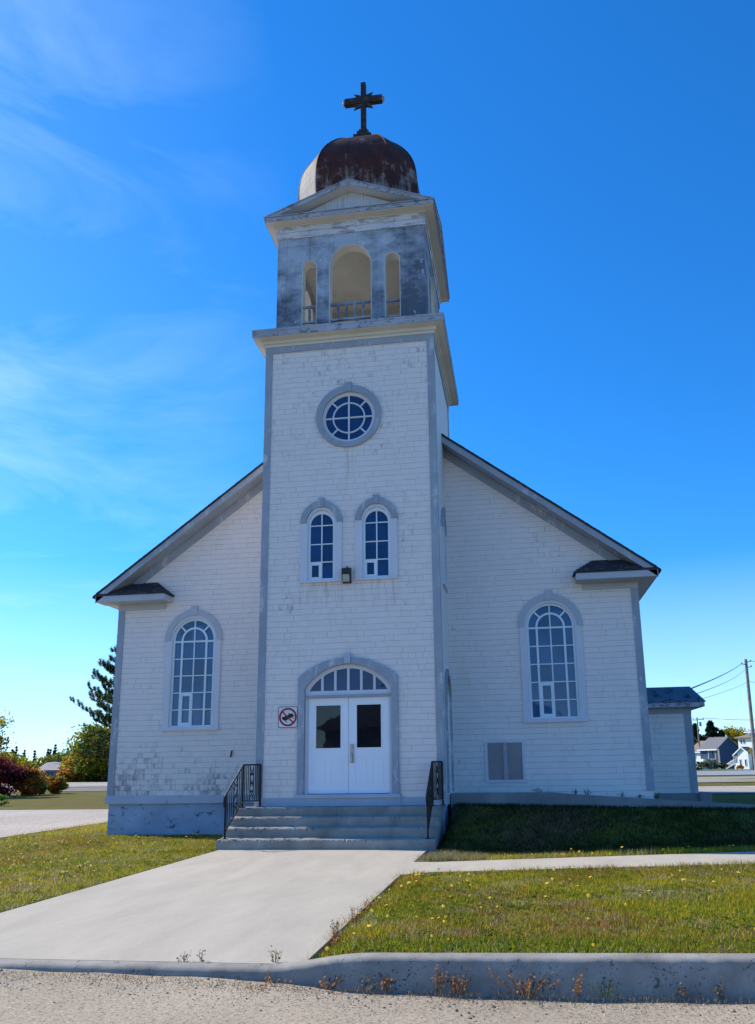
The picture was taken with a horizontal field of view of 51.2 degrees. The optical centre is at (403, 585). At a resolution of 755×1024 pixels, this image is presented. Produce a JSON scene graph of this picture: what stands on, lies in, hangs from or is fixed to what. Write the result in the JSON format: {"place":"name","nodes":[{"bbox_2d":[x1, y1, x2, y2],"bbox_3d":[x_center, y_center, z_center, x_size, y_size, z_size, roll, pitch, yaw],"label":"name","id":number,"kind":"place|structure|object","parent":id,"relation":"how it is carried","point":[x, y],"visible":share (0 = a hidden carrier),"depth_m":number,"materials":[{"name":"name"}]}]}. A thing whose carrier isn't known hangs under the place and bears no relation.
{"place":"outdoors","nodes":[
{"label":"outdoors","id":0,"kind":"place"},
{"bbox_2d":[39,762,60,777],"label":"building","id":1,"kind":"structure","parent":0,"point":[50,768],"depth_m":118.37,"materials":[{"name":"grey wood"}]},
{"bbox_2d":[2,782,106,786],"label":"road","id":2,"kind":"structure","parent":0,"point":[87,784],"depth_m":88.13,"materials":[{"name":"grey asphalt"}]},
{"bbox_2d":[0,833,222,911],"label":"lawn grass","id":3,"kind":"structure","parent":0,"point":[104,842],"depth_m":14.72,"materials":[{"name":"green plant"}]},
{"bbox_2d":[0,968,754,1023],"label":"gravel road","id":4,"kind":"structure","parent":0,"point":[26,1006],"depth_m":5.66,"materials":[{"name":"grey gravel"}]},
{"bbox_2d":[245,973,292,990],"bbox_3d":[-1.104,3.132,6.233,0.425,0.095,0.452,3,-14,-19],"label":"weed","id":5,"kind":"object","parent":4,"relation":"on","point":[266,981],"visible":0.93,"depth_m":6.22,"materials":[{"name":"brown plant"}]},
{"bbox_2d":[319,973,344,992],"bbox_3d":[-0.571,3.120,6.226,0.140,0.115,0.337,-9,-15,31],"label":"weed","id":6,"kind":"object","parent":4,"relation":"on","point":[332,984],"visible":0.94,"depth_m":6.21,"materials":[{"name":"brown plant"}]},
{"bbox_2d":[360,975,377,992],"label":"weed","id":7,"kind":"object","parent":4,"relation":"on","point":[369,983],"visible":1,"depth_m":6.16,"materials":[{"name":"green plant"}]},
{"bbox_2d":[0,969,754,1023],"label":"pebbles","id":8,"kind":"object","parent":4,"relation":"on","point":[429,996],"visible":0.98,"depth_m":5.86,"materials":[{"name":"stone"}]},
{"bbox_2d":[3,969,754,1013],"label":"dry sprigs","id":9,"kind":"object","parent":4,"relation":"on","point":[696,999],"visible":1,"depth_m":6.01,"materials":[{"name":"brown plant"}]},
{"bbox_2d":[378,972,392,991],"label":"weed","id":10,"kind":"object","parent":4,"relation":"on","point":[386,985],"visible":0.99,"depth_m":6.15,"materials":[{"name":"brown plant"}]},
{"bbox_2d":[432,964,447,992],"bbox_3d":[0.282,3.043,6.111,0.094,0.207,0.127,-12,-17,40],"label":"weed","id":11,"kind":"object","parent":4,"relation":"on","point":[439,982],"visible":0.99,"depth_m":6.10,"materials":[{"name":"brown plant"}]},
{"bbox_2d":[447,967,471,994],"bbox_3d":[0.422,3.039,6.053,0.206,0.183,0.229,-6,-14,21],"label":"weed","id":12,"kind":"object","parent":4,"relation":"on","point":[456,985],"visible":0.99,"depth_m":6.07,"materials":[{"name":"brown plant"}]},
{"bbox_2d":[488,968,560,997],"bbox_3d":[0.920,3.016,6.010,0.497,0.195,0.516,-12,-17,40],"label":"weed","id":13,"kind":"object","parent":4,"relation":"on","point":[529,986],"visible":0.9,"depth_m":5.98,"materials":[{"name":"brown plant"}]},
{"bbox_2d":[572,973,583,996],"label":"weed","id":14,"kind":"object","parent":4,"relation":"on","point":[579,986],"visible":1,"depth_m":5.93,"materials":[{"name":"brown plant"}]},
{"bbox_2d":[589,977,614,997],"bbox_3d":[1.516,3.002,5.886,0.210,0.149,0.177,8,-16,-34],"label":"weed","id":15,"kind":"object","parent":4,"relation":"on","point":[602,991],"visible":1,"depth_m":5.90,"materials":[{"name":"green plant"}]},
{"bbox_2d":[675,982,692,998],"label":"weed","id":16,"kind":"object","parent":4,"relation":"on","point":[683,993],"visible":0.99,"depth_m":5.84,"materials":[{"name":"brown plant"}]},
{"bbox_2d":[713,976,727,999],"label":"weed","id":17,"kind":"object","parent":4,"relation":"on","point":[717,988],"visible":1,"depth_m":5.81,"materials":[{"name":"brown plant"}]},
{"bbox_2d":[0,770,754,957],"bbox_3d":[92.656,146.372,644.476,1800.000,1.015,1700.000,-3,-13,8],"label":"ground","id":18,"kind":"structure","parent":0,"point":[65,800],"depth_m":15.37,"materials":[{"name":"green plant"}]},
{"bbox_2d":[0,794,9,805],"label":"shrub","id":19,"kind":"object","parent":18,"relation":"on","point":[2,797],"visible":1,"depth_m":37.70,"materials":[{"name":"green plant"}]},
{"bbox_2d":[0,709,16,756],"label":"broadleaf tree","id":20,"kind":"object","parent":18,"relation":"on","point":[2,723],"visible":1,"depth_m":51.95,"materials":[{"name":"green plant"}]},
{"bbox_2d":[2,751,14,759],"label":"broadleaf tree","id":21,"kind":"object","parent":18,"relation":"on","point":[4,752],"visible":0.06,"depth_m":128.18,"materials":[{"name":"green plant"}]},
{"bbox_2d":[0,752,28,777],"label":"broadleaf tree","id":22,"kind":"object","parent":18,"relation":"on","point":[14,756],"visible":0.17,"depth_m":125.43,"materials":[{"name":"green plant"}]},
{"bbox_2d":[0,755,38,795],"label":"shrub","id":23,"kind":"object","parent":18,"relation":"on","point":[10,774],"visible":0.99,"depth_m":52.80,"materials":[{"name":"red plant"}]},
{"bbox_2d":[8,754,45,780],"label":"broadleaf tree","id":24,"kind":"object","parent":18,"relation":"on","point":[25,762],"visible":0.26,"depth_m":124.32,"materials":[{"name":"green plant"}]},
{"bbox_2d":[10,767,50,795],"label":"shrub","id":25,"kind":"object","parent":18,"relation":"on","point":[38,782],"visible":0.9,"depth_m":53.14,"materials":[{"name":"green plant"}]},
{"bbox_2d":[31,755,51,768],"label":"broadleaf tree","id":26,"kind":"object","parent":18,"relation":"on","point":[38,762],"visible":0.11,"depth_m":125.12,"materials":[{"name":"green plant"}]},
{"bbox_2d":[36,787,50,794],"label":"shrub","id":27,"kind":"object","parent":18,"relation":"on","point":[43,790],"visible":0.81,"depth_m":53.57,"materials":[{"name":"green plant"}]},
{"bbox_2d":[41,749,65,764],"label":"broadleaf tree","id":28,"kind":"object","parent":18,"relation":"on","point":[56,757],"visible":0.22,"depth_m":123.86,"materials":[{"name":"green plant"}]},
{"bbox_2d":[0,809,107,836],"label":"gravel lot","id":29,"kind":"structure","parent":18,"relation":"on","point":[16,822],"depth_m":26.41,"materials":[{"name":"grey gravel"}]},
{"bbox_2d":[53,744,56,754],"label":"spruce tree","id":30,"kind":"object","parent":18,"relation":"on","point":[55,750],"visible":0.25,"depth_m":133.10,"materials":[{"name":"green plant"}]},
{"bbox_2d":[45,775,69,793],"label":"shrub","id":31,"kind":"object","parent":18,"relation":"on","point":[57,784],"visible":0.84,"depth_m":55.75,"materials":[{"name":"green plant"}]},
{"bbox_2d":[11,821,106,835],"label":"lawn grass","id":32,"kind":"structure","parent":18,"relation":"on","point":[80,829],"depth_m":21.36,"materials":[{"name":"green plant"}]},
{"bbox_2d":[14,787,106,791],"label":"dusty verge","id":33,"kind":"structure","parent":18,"relation":"on","point":[88,788],"depth_m":66.34,"materials":[{"name":"soil"}]},
{"bbox_2d":[55,752,77,774],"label":"broadleaf tree","id":34,"kind":"object","parent":18,"relation":"on","point":[64,759],"visible":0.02,"depth_m":113.12,"materials":[{"name":"green plant"}]},
{"bbox_2d":[60,740,79,770],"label":"broadleaf tree","id":35,"kind":"object","parent":18,"relation":"on","point":[64,756],"visible":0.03,"depth_m":115.01,"materials":[{"name":"green plant"}]},
{"bbox_2d":[56,758,89,781],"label":"broadleaf tree","id":36,"kind":"object","parent":18,"relation":"on","point":[71,776],"visible":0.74,"depth_m":109.85,"materials":[{"name":"green plant"}]},
{"bbox_2d":[57,722,110,781],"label":"broadleaf tree","id":37,"kind":"object","parent":18,"relation":"on","point":[86,763],"visible":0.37,"depth_m":107.12,"materials":[{"name":"green plant"}]},
{"bbox_2d":[79,769,103,781],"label":"broadleaf tree","id":38,"kind":"object","parent":18,"relation":"on","point":[91,778],"visible":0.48,"depth_m":109.69,"materials":[{"name":"green plant"}]},
{"bbox_2d":[69,644,116,760],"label":"pine tree","id":39,"kind":"object","parent":18,"relation":"on","point":[106,719],"visible":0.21,"depth_m":49.83,"materials":[{"name":"green plant"}]},
{"bbox_2d":[0,850,427,963],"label":"walkway","id":40,"kind":"structure","parent":18,"relation":"on","point":[237,906],"depth_m":9.12,"materials":[{"name":"concrete"}]},
{"bbox_2d":[176,949,190,961],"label":"weed","id":41,"kind":"object","parent":40,"relation":"on","point":[184,957],"visible":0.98,"depth_m":6.70,"materials":[{"name":"brown plant"}]},
{"bbox_2d":[197,949,205,961],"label":"weed","id":42,"kind":"object","parent":40,"relation":"on","point":[201,953],"visible":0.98,"depth_m":6.70,"materials":[{"name":"brown plant"}]},
{"bbox_2d":[270,945,282,962],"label":"weed","id":43,"kind":"object","parent":40,"relation":"on","point":[272,955],"visible":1,"depth_m":6.63,"materials":[{"name":"brown plant"}]},
{"bbox_2d":[330,918,342,938],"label":"weed","id":44,"kind":"object","parent":40,"relation":"on","point":[336,926],"visible":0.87,"depth_m":7.53,"materials":[{"name":"brown plant"}]},
{"bbox_2d":[363,899,377,909],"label":"weed","id":45,"kind":"object","parent":40,"relation":"on","point":[368,905],"visible":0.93,"depth_m":8.90,"materials":[{"name":"brown plant"}]},
{"bbox_2d":[216,805,442,851],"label":"concrete steps","id":46,"kind":"structure","parent":18,"relation":"on","point":[397,827],"depth_m":16.05,"materials":[{"name":"grey concrete"}]},
{"bbox_2d":[223,764,262,838],"bbox_3d":[-3.517,4.544,16.725,0.361,1.487,1.480,-6,-14,21],"label":"stair railing","id":47,"kind":"object","parent":46,"relation":"on","point":[225,802],"visible":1,"depth_m":17.08,"materials":[{"name":"black metal"}]},
{"bbox_2d":[425,761,445,838],"bbox_3d":[0.571,4.345,16.137,0.264,1.487,1.455,-5,-13,16],"label":"stair railing","id":48,"kind":"object","parent":46,"relation":"on","point":[433,791],"visible":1,"depth_m":16.58,"materials":[{"name":"black metal"}]},
{"bbox_2d":[0,953,754,1000],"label":"kerb","id":49,"kind":"structure","parent":18,"relation":"on","point":[644,975],"depth_m":6.13,"materials":[{"name":"concrete"}]},
{"bbox_2d":[92,82,712,836],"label":"church","id":50,"kind":"structure","parent":18,"relation":"on","point":[474,626],"depth_m":19.37,"materials":[{"name":"paint"}]},
{"bbox_2d":[160,606,222,730],"bbox_3d":[-5.496,2.127,20.560,1.570,3.245,0.165,-3,-13,8],"label":"window","id":51,"kind":"structure","parent":50,"relation":"in","point":[195,663],"depth_m":20.55,"materials":[{"name":"glass"}]},
{"bbox_2d":[278,706,297,727],"bbox_3d":[-2.593,2.940,17.663,0.444,0.464,0.007,-3,-13,8],"label":"prohibition sign","id":52,"kind":"object","parent":50,"relation":"attached to","point":[287,717],"visible":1,"depth_m":17.66,"materials":[{"name":"white metal"}]},
{"bbox_2d":[300,497,342,583],"bbox_3d":[-1.925,-1.076,18.497,1.010,2.045,0.170,-3,-13,8],"label":"window","id":53,"kind":"structure","parent":50,"relation":"in","point":[321,541],"depth_m":18.48,"materials":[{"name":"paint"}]},
{"bbox_2d":[308,698,348,793],"bbox_3d":[-1.667,3.541,17.506,0.911,2.082,0.055,-3,-13,8],"label":"door","id":54,"kind":"structure","parent":50,"relation":"in","point":[328,733],"depth_m":17.49,"materials":[{"name":"white paint"}]},
{"bbox_2d":[341,566,350,583],"bbox_3d":[-1.311,-0.274,18.109,0.190,0.400,0.206,-3,-13,8],"label":"wall lamp","id":55,"kind":"object","parent":50,"relation":"attached to","point":[346,573],"visible":1,"depth_m":18.03,"materials":[{"name":"brown metal"}]},
{"bbox_2d":[305,664,390,698],"bbox_3d":[-1.239,2.135,17.727,1.970,0.742,0.125,-3,-13,8],"label":"transom window","id":56,"kind":"structure","parent":50,"relation":"in","point":[347,680],"depth_m":17.71,"materials":[{"name":"glass"}]},
{"bbox_2d":[316,382,380,447],"bbox_3d":[-1.329,-4.141,19.086,1.610,1.675,0.150,-3,-13,8],"label":"round window","id":57,"kind":"structure","parent":50,"relation":"in","point":[350,419],"depth_m":19.10,"materials":[{"name":"blue glass"}]},
{"bbox_2d":[349,696,389,792],"bbox_3d":[-0.765,3.489,17.343,0.908,2.082,0.131,-3,-13,8],"label":"door","id":58,"kind":"structure","parent":50,"relation":"in","point":[368,716],"depth_m":17.36,"materials":[{"name":"white paint"}]},
{"bbox_2d":[355,494,397,580],"bbox_3d":[-0.628,-1.137,18.317,1.010,2.045,0.170,-3,-13,8],"label":"window","id":59,"kind":"structure","parent":50,"relation":"in","point":[376,536],"depth_m":18.31,"materials":[{"name":"paint"}]},
{"bbox_2d":[441,507,448,592],"bbox_3d":[0.997,-0.936,19.318,0.110,2.045,1.010,-3,-13,8],"label":"window","id":60,"kind":"structure","parent":50,"relation":"in","point":[443,512],"depth_m":19.21,"materials":[{"name":"paint"}]},
{"bbox_2d":[518,590,588,722],"bbox_3d":[3.632,1.693,19.293,1.570,3.245,0.165,-3,-13,8],"label":"window","id":61,"kind":"structure","parent":50,"relation":"in","point":[550,668],"depth_m":19.28,"materials":[{"name":"glass"}]},
{"bbox_2d":[414,848,487,861],"bbox_3d":[0.834,4.695,13.672,1.334,0.189,1.159,-3,-13,8],"label":"heathery tuft","id":62,"kind":"object","parent":18,"relation":"on","point":[434,855],"visible":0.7,"depth_m":13.50,"materials":[{"name":"green plant"}]},
{"bbox_2d":[425,802,754,861],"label":"bank grass","id":63,"kind":"structure","parent":18,"relation":"on","point":[717,847],"depth_m":15.23,"materials":[{"name":"green plant"}]},
{"bbox_2d":[450,792,754,819],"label":"concrete ramp","id":64,"kind":"structure","parent":18,"relation":"on","point":[545,798],"depth_m":17.25,"materials":[{"name":"grey concrete"}]},
{"bbox_2d":[692,723,704,744],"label":"spruce tree","id":65,"kind":"object","parent":18,"relation":"on","point":[695,733],"visible":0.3,"depth_m":123.42,"materials":[{"name":"green plant"}]},
{"bbox_2d":[694,741,704,767],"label":"bungalow","id":66,"kind":"object","parent":18,"relation":"on","point":[697,753],"visible":0.18,"depth_m":110.35,"materials":[{"name":"white"}]},
{"bbox_2d":[702,720,720,740],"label":"spruce tree","id":67,"kind":"object","parent":18,"relation":"on","point":[711,730],"visible":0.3,"depth_m":125.35,"materials":[{"name":"green plant"}]},
{"bbox_2d":[719,729,725,736],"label":"spruce tree","id":68,"kind":"object","parent":18,"relation":"on","point":[722,733],"visible":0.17,"depth_m":125.95,"materials":[{"name":"green plant"}]},
{"bbox_2d":[697,776,754,781],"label":"street shoulder","id":69,"kind":"object","parent":18,"relation":"on","point":[730,779],"visible":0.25,"depth_m":46.74},
{"bbox_2d":[698,786,754,792],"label":"side lot","id":70,"kind":"structure","parent":18,"relation":"on","point":[730,789],"depth_m":31.08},
{"bbox_2d":[718,724,747,744],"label":"broadleaf tree","id":71,"kind":"object","parent":18,"relation":"on","point":[732,733],"visible":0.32,"depth_m":126.52,"materials":[{"name":"green plant"}]},
{"bbox_2d":[0,0,754,762],"label":"sky","id":72,"kind":"structure","parent":0,"point":[588,166],"materials":[{"name":"blue"}]},
{"bbox_2d":[299,859,754,960],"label":"lawn grass","id":73,"kind":"structure","parent":0,"point":[380,926],"depth_m":8.12,"materials":[{"name":"green plant"}]},
{"bbox_2d":[329,928,341,946],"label":"weed","id":74,"kind":"object","parent":73,"relation":"on","point":[335,937],"visible":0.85,"depth_m":7.10,"materials":[{"name":"brown plant"}]},
{"bbox_2d":[340,905,364,924],"bbox_3d":[-0.494,3.426,8.202,0.322,0.190,0.137,11,-17,-42],"label":"weed","id":75,"kind":"object","parent":73,"relation":"on","point":[353,917],"visible":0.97,"depth_m":8.21,"materials":[{"name":"brown plant"}]},
{"bbox_2d":[400,851,754,876],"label":"sidewalk","id":76,"kind":"structure","parent":0,"point":[622,861],"depth_m":12.16,"materials":[{"name":"concrete"}]},
{"bbox_2d":[697,769,752,770],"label":"house lawn","id":77,"kind":"structure","parent":0,"point":[721,769],"depth_m":90.75,"materials":[{"name":"green plant"}]},
{"bbox_2d":[693,717,703,746],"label":"utility pole","id":78,"kind":"object","parent":77,"relation":"on","point":[700,724],"visible":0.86,"depth_m":110.71,"materials":[{"name":"brown wood"}]},
{"bbox_2d":[696,761,709,769],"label":"bush","id":79,"kind":"object","parent":77,"relation":"on","point":[699,764],"visible":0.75,"depth_m":90.84,"materials":[{"name":"green plant"}]},
{"bbox_2d":[702,757,718,769],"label":"bush","id":80,"kind":"object","parent":77,"relation":"on","point":[712,762],"visible":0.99,"depth_m":91.19,"materials":[{"name":"green plant"}]},
{"bbox_2d":[696,735,738,768],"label":"blue house","id":81,"kind":"structure","parent":77,"relation":"on","point":[723,749],"depth_m":100.66,"materials":[{"name":"blue"}]},
{"bbox_2d":[708,750,715,758],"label":"window","id":82,"kind":"structure","parent":81,"relation":"in","point":[711,753],"depth_m":100.26,"materials":[{"name":"white"}]},
{"bbox_2d":[710,762,728,769],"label":"bush","id":83,"kind":"object","parent":77,"relation":"on","point":[722,765],"visible":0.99,"depth_m":91.43,"materials":[{"name":"green plant"}]},
{"bbox_2d":[726,729,754,768],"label":"white house","id":84,"kind":"structure","parent":77,"relation":"on","point":[742,754],"depth_m":92.34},
{"bbox_2d":[748,748,753,769],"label":"warning sign","id":85,"kind":"object","parent":77,"relation":"on","point":[750,751],"visible":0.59,"depth_m":85.84,"materials":[{"name":"yellow"}]},
{"bbox_2d":[697,770,754,774],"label":"street","id":86,"kind":"structure","parent":0,"point":[742,772],"depth_m":69.81,"materials":[{"name":"grey asphalt"}]},
{"bbox_2d":[743,659,754,770],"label":"utility pole","id":87,"kind":"object","parent":86,"relation":"on","point":[750,706],"visible":0.93,"depth_m":65.12,"materials":[{"name":"brown wood"}]},
{"bbox_2d":[692,663,741,688],"bbox_3d":[17.999,4.616,43.495,0.034,6.026,49.367,-7,-14,24],"label":"overhead cable","id":88,"kind":"object","parent":87,"relation":"attached to","point":[712,679],"visible":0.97,"depth_m":28.03,"materials":[{"name":"black rubber"}]}
]}

